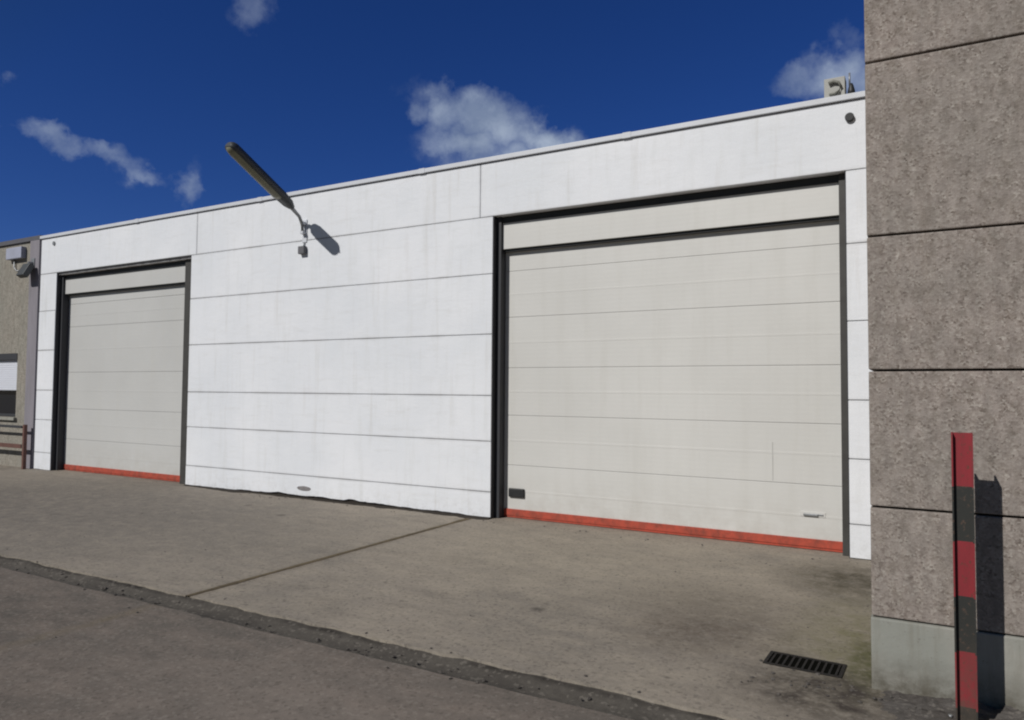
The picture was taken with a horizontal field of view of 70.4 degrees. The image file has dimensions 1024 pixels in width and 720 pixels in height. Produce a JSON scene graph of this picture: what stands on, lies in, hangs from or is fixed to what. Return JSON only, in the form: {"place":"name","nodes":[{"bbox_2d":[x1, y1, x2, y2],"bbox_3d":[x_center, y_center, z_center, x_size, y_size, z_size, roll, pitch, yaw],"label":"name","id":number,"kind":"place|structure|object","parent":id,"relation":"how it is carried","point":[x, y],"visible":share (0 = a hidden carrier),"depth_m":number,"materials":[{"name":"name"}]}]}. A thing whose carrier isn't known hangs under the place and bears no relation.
{"place":"outdoors","nodes":[
{"label":"outdoors","id":0,"kind":"place"},
{"bbox_2d":[0,235,42,468],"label":"neighbour building","id":1,"kind":"structure","parent":0,"point":[19,313],"depth_m":14.60,"materials":[{"name":"concrete"}]},
{"bbox_2d":[0,353,17,419],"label":"window","id":2,"kind":"structure","parent":1,"relation":"in","point":[8,362],"depth_m":14.92,"materials":[{"name":"white glass"}]},
{"bbox_2d":[6,246,25,271],"bbox_3d":[-10.064,-2.035,14.711,0.580,0.483,0.100,-1,-3,29],"label":"wall box","id":3,"kind":"object","parent":1,"relation":"attached to","point":[15,253],"visible":0.97,"depth_m":14.64,"materials":[{"name":"grey metal"}]},
{"bbox_2d":[16,258,34,277],"bbox_3d":[-9.552,-1.815,14.268,0.260,0.411,0.251,-1,-3,29],"label":"floodlight","id":4,"kind":"object","parent":1,"relation":"attached to","point":[25,271],"visible":1,"depth_m":14.20,"materials":[{"name":"metal"}]},
{"bbox_2d":[0,465,464,596],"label":"apron","id":5,"kind":"object","parent":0,"point":[53,514],"visible":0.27,"depth_m":8.30,"materials":[{"name":"concrete"}]},
{"bbox_2d":[0,424,27,468],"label":"guard rail","id":6,"kind":"object","parent":5,"relation":"on","point":[23,445],"visible":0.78,"depth_m":14.06,"materials":[{"name":"metal"}]},
{"bbox_2d":[183,484,489,519],"bbox_3d":[-2.845,2.004,10.400,5.840,0.019,0.150,-1,-3,29],"label":"dirt strip","id":7,"kind":"object","parent":5,"relation":"on","point":[379,506],"visible":1,"depth_m":10.10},
{"bbox_2d":[0,567,631,719],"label":"road","id":8,"kind":"structure","parent":0,"point":[96,659],"depth_m":4.05,"materials":[{"name":"grey asphalt"}]},
{"bbox_2d":[0,556,724,719],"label":"gutter","id":9,"kind":"object","parent":8,"relation":"on","point":[629,707],"visible":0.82,"depth_m":4.49,"materials":[{"name":"concrete"}]},
{"bbox_2d":[12,494,980,719],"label":"stone chips","id":10,"kind":"object","parent":9,"relation":"on","point":[589,698],"visible":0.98,"depth_m":4.19,"materials":[{"name":"stone"}]},
{"bbox_2d":[0,0,864,241],"label":"sky","id":11,"kind":"structure","parent":0,"point":[112,111],"materials":[{"name":"blue"}]},
{"bbox_2d":[189,517,896,719],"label":"apron","id":12,"kind":"object","parent":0,"point":[712,638],"visible":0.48,"depth_m":5.36,"materials":[{"name":"concrete"}]},
{"bbox_2d":[185,518,471,596],"bbox_3d":[-1.486,1.906,7.357,0.105,0.024,4.100,-1,-3,29],"label":"apron joint","id":13,"kind":"object","parent":12,"relation":"on","point":[265,574],"visible":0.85,"depth_m":6.75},
{"bbox_2d":[763,651,846,678],"bbox_3d":[1.725,1.806,4.275,0.430,0.036,0.230,-1,-3,31],"label":"drain grate","id":14,"kind":"object","parent":12,"relation":"on","point":[808,664],"visible":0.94,"depth_m":4.27,"materials":[{"name":"metal"}]},
{"bbox_2d":[877,690,1023,719],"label":"broken concrete","id":15,"kind":"object","parent":12,"relation":"on","point":[925,709],"visible":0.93,"depth_m":3.64,"materials":[{"name":"grey concrete"}]},
{"bbox_2d":[948,432,977,719],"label":"striped post","id":16,"kind":"object","parent":12,"relation":"on","point":[965,641],"visible":0.94,"depth_m":3.50,"materials":[{"name":"red metal"}]},
{"bbox_2d":[864,0,1023,710],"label":"concrete building","id":17,"kind":"structure","parent":0,"point":[944,100],"depth_m":3.85,"materials":[{"name":"concrete"}]},
{"label":"ground","id":18,"kind":"structure","parent":0,"visible":0},
{"bbox_2d":[34,91,873,559],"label":"warehouse","id":19,"kind":"structure","parent":18,"relation":"on","point":[660,329],"depth_m":9.09,"materials":[{"name":"metal"}]},
{"bbox_2d":[51,256,191,483],"bbox_3d":[-6.994,0.196,13.079,3.972,3.792,0.288,-1,-3,29],"label":"overhead door","id":20,"kind":"structure","parent":19,"relation":"in","point":[120,387],"depth_m":13.17,"materials":[{"name":"beige metal"}]},
{"bbox_2d":[225,142,306,254],"bbox_3d":[-3.400,-2.229,10.152,0.196,1.258,1.453,-1,-3,28],"label":"wall lamp","id":21,"kind":"object","parent":19,"relation":"attached to","point":[241,157],"visible":1,"depth_m":10.04,"materials":[{"name":"metal"}]},
{"bbox_2d":[491,171,849,557],"bbox_3d":[1.593,0.034,8.242,4.067,3.847,0.288,-1,-3,29],"label":"overhead door","id":22,"kind":"structure","parent":19,"relation":"in","point":[675,364],"depth_m":8.13,"materials":[{"name":"beige metal"}]},
{"bbox_2d":[824,76,845,97],"bbox_3d":[3.293,-2.745,7.393,0.195,0.225,0.200,-1,-3,29],"label":"roof vent box","id":23,"kind":"object","parent":19,"relation":"on","point":[836,86],"visible":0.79,"depth_m":7.33,"materials":[{"name":"paint"}]},
{"bbox_2d":[848,73,854,93],"bbox_3d":[3.389,-2.756,7.248,0.068,0.235,0.068,-1,-3,29],"label":"roof post","id":24,"kind":"object","parent":19,"relation":"on","point":[851,88],"visible":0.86,"depth_m":7.23,"materials":[{"name":"grey metal"}]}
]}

